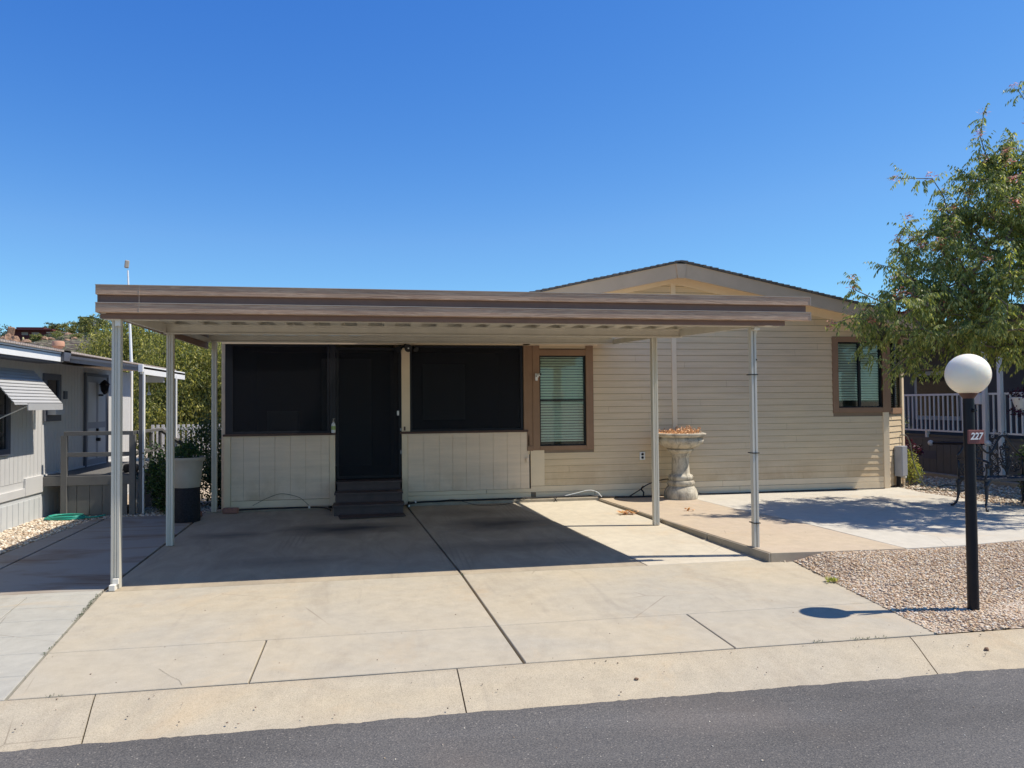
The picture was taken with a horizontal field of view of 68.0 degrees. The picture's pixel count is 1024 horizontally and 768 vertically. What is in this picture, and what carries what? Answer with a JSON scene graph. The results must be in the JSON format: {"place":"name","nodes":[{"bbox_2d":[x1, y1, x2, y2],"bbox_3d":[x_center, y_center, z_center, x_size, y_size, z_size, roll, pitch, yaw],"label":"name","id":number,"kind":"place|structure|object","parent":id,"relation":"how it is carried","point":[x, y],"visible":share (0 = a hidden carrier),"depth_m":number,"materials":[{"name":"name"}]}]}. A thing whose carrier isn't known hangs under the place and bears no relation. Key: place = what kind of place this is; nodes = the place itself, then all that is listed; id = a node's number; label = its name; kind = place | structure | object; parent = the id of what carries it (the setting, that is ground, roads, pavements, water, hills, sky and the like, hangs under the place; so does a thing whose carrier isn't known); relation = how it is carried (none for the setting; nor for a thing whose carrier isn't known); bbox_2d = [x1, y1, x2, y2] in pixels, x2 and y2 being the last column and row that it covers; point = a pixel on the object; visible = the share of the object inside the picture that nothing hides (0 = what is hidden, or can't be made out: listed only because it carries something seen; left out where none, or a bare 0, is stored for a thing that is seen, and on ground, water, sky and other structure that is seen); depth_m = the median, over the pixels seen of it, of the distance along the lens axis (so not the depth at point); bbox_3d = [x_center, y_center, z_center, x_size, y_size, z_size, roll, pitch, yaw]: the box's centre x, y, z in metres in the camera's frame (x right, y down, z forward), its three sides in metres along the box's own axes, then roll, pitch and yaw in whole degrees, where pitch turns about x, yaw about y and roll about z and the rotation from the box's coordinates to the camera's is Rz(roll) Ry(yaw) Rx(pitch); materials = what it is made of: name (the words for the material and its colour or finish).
{"place":"outdoors","nodes":[
{"label":"outdoors","id":0,"kind":"place"},
{"bbox_2d":[0,591,101,700],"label":"neighbour driveway","id":1,"kind":"structure","parent":0,"point":[33,627],"depth_m":5.54,"materials":[{"name":"grey concrete"}]},
{"bbox_2d":[28,334,218,415],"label":"hill","id":2,"kind":"structure","parent":0,"point":[70,346],"depth_m":154.59,"materials":[{"name":"brown soil"}]},
{"bbox_2d":[0,333,10,339],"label":"boulder","id":3,"kind":"object","parent":2,"relation":"on","point":[7,336],"visible":0.43,"depth_m":173.96,"materials":[{"name":"brown stone"}]},
{"bbox_2d":[6,327,14,335],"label":"boulder","id":4,"kind":"object","parent":3,"relation":"on","point":[11,330],"visible":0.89,"depth_m":175.01,"materials":[{"name":"brown stone"}]},
{"bbox_2d":[0,324,11,336],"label":"desert bush","id":5,"kind":"object","parent":2,"relation":"on","point":[5,332],"visible":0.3,"depth_m":181.17,"materials":[{"name":"green plant"}]},
{"bbox_2d":[10,335,20,341],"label":"boulder","id":6,"kind":"object","parent":2,"relation":"on","point":[15,338],"visible":0.46,"depth_m":174.25,"materials":[{"name":"brown stone"}]},
{"bbox_2d":[21,339,30,342],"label":"hill rock","id":7,"kind":"object","parent":2,"relation":"on","point":[25,341],"visible":0.56,"depth_m":160.41,"materials":[{"name":"brown stone"}]},
{"bbox_2d":[28,334,38,340],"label":"desert bush","id":8,"kind":"object","parent":2,"relation":"on","point":[31,335],"visible":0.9,"depth_m":163.16,"materials":[{"name":"green plant"}]},
{"bbox_2d":[6,327,68,340],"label":"hilltop house","id":9,"kind":"structure","parent":2,"relation":"on","point":[21,332],"depth_m":180.78,"materials":[{"name":"red paint"}]},
{"bbox_2d":[56,322,70,330],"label":"desert bush","id":10,"kind":"object","parent":2,"relation":"on","point":[62,328],"visible":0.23,"depth_m":187.23,"materials":[{"name":"green plant"}]},
{"bbox_2d":[58,321,78,333],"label":"desert bush","id":11,"kind":"object","parent":2,"relation":"on","point":[64,325],"visible":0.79,"depth_m":184.03,"materials":[{"name":"green plant"}]},
{"bbox_2d":[69,322,88,333],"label":"desert bush","id":12,"kind":"object","parent":2,"relation":"on","point":[72,327],"visible":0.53,"depth_m":184.77,"materials":[{"name":"green plant"}]},
{"bbox_2d":[69,316,95,333],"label":"desert bush","id":13,"kind":"object","parent":2,"relation":"on","point":[79,328],"visible":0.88,"depth_m":183.21,"materials":[{"name":"green plant"}]},
{"bbox_2d":[79,317,99,332],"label":"tree","id":14,"kind":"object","parent":2,"relation":"on","point":[92,322],"depth_m":190.72,"materials":[{"name":"plant"}]},
{"bbox_2d":[79,314,110,330],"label":"desert bush","id":15,"kind":"object","parent":2,"relation":"on","point":[92,315],"visible":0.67,"depth_m":184.31,"materials":[{"name":"green plant"}]},
{"bbox_2d":[95,318,111,330],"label":"desert bush","id":16,"kind":"object","parent":2,"relation":"on","point":[103,323],"visible":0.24,"depth_m":185.04,"materials":[{"name":"green plant"}]},
{"bbox_2d":[123,464,138,471],"bbox_3d":[-5.598,1.231,11.151,0.220,0.120,0.220,0,-1,-10],"label":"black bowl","id":17,"kind":"object","parent":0,"point":[125,467],"visible":0.45,"depth_m":11.06,"materials":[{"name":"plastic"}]},
{"bbox_2d":[338,513,405,518],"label":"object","id":18,"kind":"object","parent":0,"point":[350,516],"depth_m":10.37,"materials":[{"name":"brown paint"}]},
{"bbox_2d":[7,560,936,700],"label":"driveway","id":19,"kind":"structure","parent":0,"point":[131,641],"depth_m":5.50,"materials":[{"name":"concrete"}]},
{"bbox_2d":[825,576,838,581],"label":"gravel weeds","id":20,"kind":"object","parent":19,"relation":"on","point":[828,579],"visible":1,"depth_m":6.67,"materials":[{"name":"green plant"}]},
{"bbox_2d":[0,552,963,634],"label":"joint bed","id":21,"kind":"object","parent":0,"point":[937,634],"depth_m":5.35,"materials":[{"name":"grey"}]},
{"bbox_2d":[0,0,1023,335],"label":"sky","id":22,"kind":"structure","parent":0,"point":[456,145],"materials":[{"name":"blue"}]},
{"bbox_2d":[49,683,1023,767],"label":"road","id":23,"kind":"structure","parent":0,"point":[916,733],"depth_m":3.75,"materials":[{"name":"grey asphalt"}]},
{"bbox_2d":[0,668,1023,767],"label":"road edge","id":24,"kind":"object","parent":23,"relation":"on","point":[95,753],"visible":1,"depth_m":4.01,"materials":[{"name":"concrete"}]},
{"bbox_2d":[77,690,1019,764],"bbox_3d":[0.622,1.771,3.673,6.378,0.010,1.094,0,-1,-10],"label":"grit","id":25,"kind":"object","parent":23,"relation":"on","point":[712,746],"visible":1,"depth_m":3.81,"materials":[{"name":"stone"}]},
{"bbox_2d":[127,437,1022,632],"bbox_3d":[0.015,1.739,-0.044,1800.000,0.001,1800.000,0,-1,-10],"label":"ground","id":26,"kind":"structure","parent":0,"point":[137,459],"depth_m":14.07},
{"bbox_2d":[0,339,175,531],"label":"neighbour house","id":27,"kind":"structure","parent":26,"relation":"on","point":[49,396],"depth_m":10.51,"materials":[{"name":"white"}]},
{"bbox_2d":[0,388,10,455],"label":"window frame","id":28,"kind":"structure","parent":27,"relation":"in","point":[5,403],"depth_m":9.51,"materials":[{"name":"wood"}]},
{"bbox_2d":[42,373,61,421],"bbox_3d":[-6.607,0.194,10.904,0.035,0.680,0.580,0,-1,-10],"label":"window frame","id":29,"kind":"structure","parent":27,"relation":"in","point":[53,381],"depth_m":10.93,"materials":[{"name":"wood"}]},
{"bbox_2d":[87,376,106,464],"bbox_3d":[-6.892,0.615,12.636,0.090,1.470,0.950,0,-1,-10],"label":"door","id":30,"kind":"structure","parent":27,"relation":"in","point":[96,405],"depth_m":12.61,"materials":[{"name":"white paint"}]},
{"bbox_2d":[0,515,202,594],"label":"neighbour parking slab","id":31,"kind":"structure","parent":26,"relation":"on","point":[77,558],"depth_m":7.96,"materials":[{"name":"grey concrete"}]},
{"bbox_2d":[174,487,200,523],"bbox_3d":[-4.344,1.610,10.128,0.350,0.470,0.350,0,-1,-10],"label":"plant stand","id":32,"kind":"object","parent":31,"relation":"on","point":[187,505],"visible":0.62,"depth_m":9.98,"materials":[{"name":"black plastic"}]},
{"bbox_2d":[174,456,205,487],"bbox_3d":[-4.348,1.175,10.139,0.476,0.400,0.476,0,-1,-10],"label":"plant pot","id":33,"kind":"object","parent":32,"relation":"on","point":[187,472],"visible":0.81,"depth_m":9.97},
{"bbox_2d":[174,441,203,457],"bbox_3d":[-4.356,0.898,10.151,0.448,0.289,0.455,0,-1,-10],"label":"potted plant","id":34,"kind":"object","parent":33,"relation":"in","point":[188,450],"visible":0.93,"depth_m":10.09,"materials":[{"name":"green plant"}]},
{"bbox_2d":[0,502,220,553],"bbox_3d":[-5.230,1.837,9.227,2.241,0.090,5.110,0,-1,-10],"label":"side gravel","id":35,"kind":"structure","parent":26,"relation":"on","point":[34,531],"depth_m":9.61,"materials":[{"name":"beige gravel"}]},
{"bbox_2d":[43,513,104,520],"bbox_3d":[-5.998,1.818,10.402,0.756,0.061,0.324,0,-1,-10],"label":"garden hose","id":36,"kind":"object","parent":35,"relation":"on","point":[67,516],"visible":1,"depth_m":10.33,"materials":[{"name":"green plastic"}]},
{"bbox_2d":[43,428,182,515],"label":"deck","id":37,"kind":"structure","parent":35,"relation":"on","point":[83,491],"depth_m":10.70,"materials":[{"name":"grey paint"}]},
{"bbox_2d":[70,356,184,513],"bbox_3d":[-6.021,0.775,11.930,1.110,2.300,2.540,0,-1,-10],"label":"patio cover","id":38,"kind":"object","parent":35,"relation":"on","point":[157,374],"visible":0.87,"depth_m":10.85,"materials":[{"name":"white metal"}]},
{"bbox_2d":[136,438,180,514],"bbox_3d":[-5.021,1.340,11.044,0.895,1.117,0.722,-1,-2,31],"label":"shrub","id":39,"kind":"object","parent":35,"relation":"on","point":[157,483],"visible":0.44,"depth_m":10.86,"materials":[{"name":"green plant"}]},
{"bbox_2d":[124,260,132,430],"bbox_3d":[-8.280,-0.297,16.388,0.183,4.767,0.074,0,-2,-24],"label":"antenna mast","id":40,"kind":"object","parent":26,"relation":"on","point":[126,264],"visible":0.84,"depth_m":16.39,"materials":[{"name":"white metal"}]},
{"bbox_2d":[74,320,211,457],"bbox_3d":[-11.403,-0.061,24.059,4.776,4.902,4.318,0,-1,-10],"label":"acacia tree","id":41,"kind":"object","parent":26,"relation":"on","point":[102,348],"visible":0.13,"depth_m":23.41,"materials":[{"name":"green plant"}]},
{"bbox_2d":[126,331,221,452],"bbox_3d":[-8.586,0.176,21.471,5.147,4.190,3.964,0,-1,-10],"label":"acacia tree","id":42,"kind":"object","parent":26,"relation":"on","point":[193,363],"visible":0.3,"depth_m":20.52,"materials":[{"name":"green plant"}]},
{"bbox_2d":[151,424,220,469],"bbox_3d":[-6.399,1.488,17.633,3.700,1.130,0.050,0,-1,-10],"label":"picket fence","id":43,"kind":"object","parent":26,"relation":"on","point":[164,428],"visible":0.09,"depth_m":17.39,"materials":[{"name":"white wood"}]},
{"bbox_2d":[164,413,220,489],"bbox_3d":[-5.236,1.268,13.824,2.074,1.574,1.390,0,-1,-10],"label":"shrub","id":44,"kind":"object","parent":26,"relation":"on","point":[184,430],"visible":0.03,"depth_m":13.78,"materials":[{"name":"green plant"}]},
{"bbox_2d":[181,409,220,508],"bbox_3d":[-4.640,1.247,12.031,1.370,1.727,1.592,0,-1,-10],"label":"shrub","id":45,"kind":"object","parent":26,"relation":"on","point":[200,434],"visible":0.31,"depth_m":11.83,"materials":[{"name":"green plant"}]},
{"bbox_2d":[105,503,645,591],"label":"parking slab","id":46,"kind":"structure","parent":26,"relation":"on","point":[253,548],"depth_m":8.28,"materials":[{"name":"concrete"}]},
{"bbox_2d":[222,507,238,513],"bbox_3d":[-3.973,1.786,10.719,0.200,0.075,0.100,0,-1,-2],"label":"brick","id":47,"kind":"object","parent":46,"relation":"on","point":[230,510],"visible":1,"depth_m":10.67,"materials":[{"name":"red brick"}]},
{"bbox_2d":[239,506,330,510],"bbox_3d":[-3.340,1.799,10.898,1.500,0.051,0.173,0,-1,-4],"label":"black cable","id":48,"kind":"object","parent":46,"relation":"on","point":[284,508],"visible":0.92,"depth_m":10.92,"materials":[{"name":"plastic"}]},
{"bbox_2d":[332,478,404,515],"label":"steps","id":49,"kind":"structure","parent":46,"relation":"on","point":[365,496],"depth_m":10.81,"materials":[{"name":"brown paint"}]},
{"bbox_2d":[95,284,810,590],"bbox_3d":[-0.658,0.498,9.295,6.748,2.686,4.454,0,-1,-10],"label":"carport","id":50,"kind":"object","parent":46,"relation":"on","point":[202,316],"visible":0.98,"depth_m":7.44,"materials":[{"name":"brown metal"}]},
{"bbox_2d":[441,497,533,504],"bbox_3d":[-0.365,1.772,11.436,1.454,0.091,0.207,0,-1,-10],"label":"thin cord","id":51,"kind":"object","parent":46,"relation":"on","point":[499,504],"visible":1,"depth_m":11.38,"materials":[{"name":"black plastic"}]},
{"bbox_2d":[206,496,598,512],"bbox_3d":[-1.514,1.850,11.398,5.800,0.145,0.220,0,-1,-10],"label":"foundation strip","id":52,"kind":"object","parent":26,"relation":"on","point":[503,501],"visible":0.35,"depth_m":11.49,"materials":[{"name":"concrete"}]},
{"bbox_2d":[408,495,651,504],"bbox_3d":[0.374,1.768,11.661,3.915,0.067,0.113,0,-1,-12],"label":"black cable","id":53,"kind":"object","parent":52,"relation":"on","point":[529,498],"visible":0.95,"depth_m":11.65,"materials":[{"name":"plastic"}]},
{"bbox_2d":[565,490,601,496],"bbox_3d":[1.105,1.710,11.834,0.593,0.111,0.065,0,-1,-2],"label":"white cord","id":54,"kind":"object","parent":52,"relation":"on","point":[583,491],"visible":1,"depth_m":11.85,"materials":[{"name":"plastic"}]},
{"bbox_2d":[0,628,1023,751],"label":"curb","id":55,"kind":"structure","parent":26,"relation":"on","point":[104,718],"depth_m":4.35,"materials":[{"name":"concrete"}]},
{"bbox_2d":[510,500,759,565],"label":"sunny parking slab","id":56,"kind":"structure","parent":26,"relation":"on","point":[642,540],"depth_m":8.98,"materials":[{"name":"concrete"}]},
{"bbox_2d":[617,510,638,513],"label":"dry leaves","id":57,"kind":"object","parent":56,"relation":"on","point":[623,512],"visible":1,"depth_m":10.45,"materials":[{"name":"plant"}]},
{"bbox_2d":[599,499,770,561],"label":"patio curb","id":58,"kind":"structure","parent":56,"relation":"on","point":[756,553],"depth_m":8.45,"materials":[{"name":"concrete"}]},
{"bbox_2d":[901,474,1023,506],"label":"gravel bed","id":59,"kind":"object","parent":26,"relation":"on","point":[964,494],"depth_m":12.76,"materials":[{"name":"beige gravel"}]},
{"bbox_2d":[221,260,955,508],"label":"house","id":60,"kind":"structure","parent":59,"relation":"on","point":[482,421],"depth_m":12.00,"materials":[{"name":"beige"}]},
{"bbox_2d":[225,344,328,433],"bbox_3d":[-3.463,0.072,11.232,1.480,1.316,0.035,0,-1,-10],"label":"screen window","id":61,"kind":"structure","parent":60,"relation":"in","point":[270,388],"depth_m":11.23,"materials":[{"name":"black fabric"}]},
{"bbox_2d":[329,359,335,465],"bbox_3d":[-3.057,0.522,14.041,0.900,1.980,0.060,0,-1,-10],"label":"door frame","id":62,"kind":"structure","parent":60,"relation":"in","point":[329,359],"depth_m":13.96,"materials":[{"name":"wood"}]},
{"bbox_2d":[331,418,335,432],"bbox_3d":[-2.665,0.622,11.329,0.065,0.213,0.064,0,-1,-10],"label":"lotion bottle","id":63,"kind":"object","parent":60,"relation":"on","point":[333,427],"visible":1,"depth_m":11.31,"materials":[{"name":"white plastic"}]},
{"bbox_2d":[336,347,401,478],"bbox_3d":[-2.155,0.434,11.444,0.968,1.970,0.065,0,-1,-10],"label":"screen door","id":64,"kind":"structure","parent":60,"relation":"in","point":[368,380],"depth_m":11.46,"materials":[{"name":"black metal"}]},
{"bbox_2d":[410,346,522,430],"bbox_3d":[-0.693,0.066,11.735,1.750,1.306,0.035,0,-1,-10],"label":"screen window","id":65,"kind":"structure","parent":60,"relation":"in","point":[453,388],"depth_m":11.73,"materials":[{"name":"black fabric"}]},
{"bbox_2d":[527,346,593,450],"bbox_3d":[0.712,0.226,12.226,1.080,1.645,0.572,0,-1,-10],"label":"window frame","id":66,"kind":"structure","parent":60,"relation":"in","point":[563,401],"depth_m":12.04,"materials":[{"name":"brown paint"}]},
{"bbox_2d":[831,336,890,412],"bbox_3d":[5.896,-0.153,13.179,1.085,1.290,0.570,0,-1,-10],"label":"window frame","id":67,"kind":"structure","parent":60,"relation":"in","point":[853,387],"depth_m":12.98,"materials":[{"name":"brown paint"}]},
{"bbox_2d":[873,339,901,413],"bbox_3d":[6.636,-0.120,13.367,0.240,1.400,0.754,-2,-2,45],"label":"window frame","id":68,"kind":"structure","parent":60,"relation":"in","point":[895,409],"depth_m":13.30,"materials":[{"name":"brown paint"}]},
{"bbox_2d":[905,436,923,484],"bbox_3d":[7.364,1.381,14.068,0.651,0.955,0.382,1,-2,-35],"label":"flower plant","id":69,"kind":"object","parent":59,"relation":"on","point":[913,446],"visible":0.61,"depth_m":14.03,"materials":[{"name":"red plant"}]},
{"bbox_2d":[906,449,924,485],"bbox_3d":[7.177,1.500,13.580,0.426,0.688,0.402,0,-1,-10],"label":"shrub","id":70,"kind":"object","parent":59,"relation":"on","point":[910,476],"visible":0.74,"depth_m":13.53,"materials":[{"name":"green plant"}]},
{"bbox_2d":[825,81,1023,392],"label":"pistache tree","id":71,"kind":"object","parent":59,"relation":"on","point":[936,303],"visible":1,"depth_m":10.02,"materials":[{"name":"green plant"}]},
{"bbox_2d":[900,434,982,490],"bbox_3d":[7.413,1.339,12.986,1.221,0.930,0.783,-1,-1,2],"label":"garden hose","id":72,"kind":"object","parent":59,"relation":"on","point":[978,488],"visible":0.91,"depth_m":13.19,"materials":[{"name":"rubber"}]},
{"bbox_2d":[903,317,1023,482],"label":"neighbour house","id":73,"kind":"structure","parent":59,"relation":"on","point":[933,412],"depth_m":16.22,"materials":[{"name":"grey paint"}]},
{"bbox_2d":[914,370,961,420],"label":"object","id":74,"kind":"structure","parent":73,"relation":"in","point":[941,387],"depth_m":18.61,"materials":[{"name":"glass"}]},
{"bbox_2d":[928,440,991,445],"bbox_3d":[8.838,1.171,15.044,0.116,0.185,1.613,0,-1,-10],"label":"hand rail","id":75,"kind":"object","parent":73,"relation":"attached to","point":[986,443],"visible":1,"depth_m":15.16,"materials":[{"name":"grey metal"}]},
{"bbox_2d":[1011,397,1023,409],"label":"flower box","id":76,"kind":"object","parent":73,"relation":"attached to","point":[1018,402],"visible":0.8,"depth_m":13.38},
{"bbox_2d":[1005,387,1023,416],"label":"flower plant","id":77,"kind":"object","parent":76,"relation":"in","point":[1015,394],"visible":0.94,"depth_m":13.51,"materials":[{"name":"red plant"}]},
{"bbox_2d":[913,470,1019,486],"bbox_3d":[8.579,1.801,14.218,0.150,0.110,7.000,0,-1,-10],"label":"garden edging","id":78,"kind":"object","parent":59,"relation":"on","point":[951,476],"depth_m":14.55,"materials":[{"name":"concrete"}]},
{"bbox_2d":[1010,437,1023,494],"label":"shrub","id":79,"kind":"object","parent":59,"relation":"on","point":[1022,453],"visible":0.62,"depth_m":11.05,"materials":[{"name":"green plant"}]},
{"bbox_2d":[599,496,904,567],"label":"patio","id":80,"kind":"structure","parent":0,"point":[782,539],"depth_m":8.87,"materials":[{"name":"beige concrete"}]},
{"bbox_2d":[630,479,668,495],"bbox_3d":[2.219,1.644,12.027,0.756,0.277,0.086,0,-1,-12],"label":"black cable","id":81,"kind":"object","parent":80,"relation":"on","point":[646,485],"visible":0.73,"depth_m":11.98,"materials":[{"name":"plastic"}]},
{"bbox_2d":[659,432,705,499],"bbox_3d":[2.629,1.272,11.851,0.800,1.020,0.800,0,-1,-10],"label":"stone urn","id":82,"kind":"object","parent":80,"relation":"on","point":[680,481],"visible":0.94,"depth_m":11.66,"materials":[{"name":"beige stone"}]},
{"bbox_2d":[658,425,700,433],"bbox_3d":[2.615,0.729,11.866,0.694,0.180,0.682,1,-2,-38],"label":"dried plant","id":83,"kind":"object","parent":82,"relation":"in","point":[673,431],"visible":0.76,"depth_m":11.82,"materials":[{"name":"orange plant"}]},
{"bbox_2d":[697,487,1023,548],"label":"pale patio","id":84,"kind":"structure","parent":0,"point":[903,518],"depth_m":10.01,"materials":[{"name":"concrete"}]},
{"bbox_2d":[698,488,884,493],"bbox_3d":[4.565,1.707,12.518,3.556,0.151,0.050,0,-1,-11],"label":"black cable","id":85,"kind":"object","parent":84,"relation":"on","point":[793,491],"visible":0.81,"depth_m":12.55,"materials":[{"name":"plastic"}]},
{"bbox_2d":[950,431,1023,511],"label":"iron bench","id":86,"kind":"object","parent":84,"relation":"on","point":[987,480],"visible":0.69,"depth_m":10.77,"materials":[{"name":"black metal"}]},
{"bbox_2d":[784,540,1023,633],"bbox_3d":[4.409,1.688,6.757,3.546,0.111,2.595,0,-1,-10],"label":"gravel","id":87,"kind":"structure","parent":0,"point":[958,567],"depth_m":6.57,"materials":[{"name":"beige gravel"}]},
{"bbox_2d":[944,354,991,610],"bbox_3d":[3.497,0.768,5.789,0.314,1.997,0.314,0,-1,-10],"label":"globe lamp","id":88,"kind":"object","parent":87,"relation":"on","point":[968,377],"visible":0.99,"depth_m":5.75,"materials":[{"name":"black metal"}]}
]}

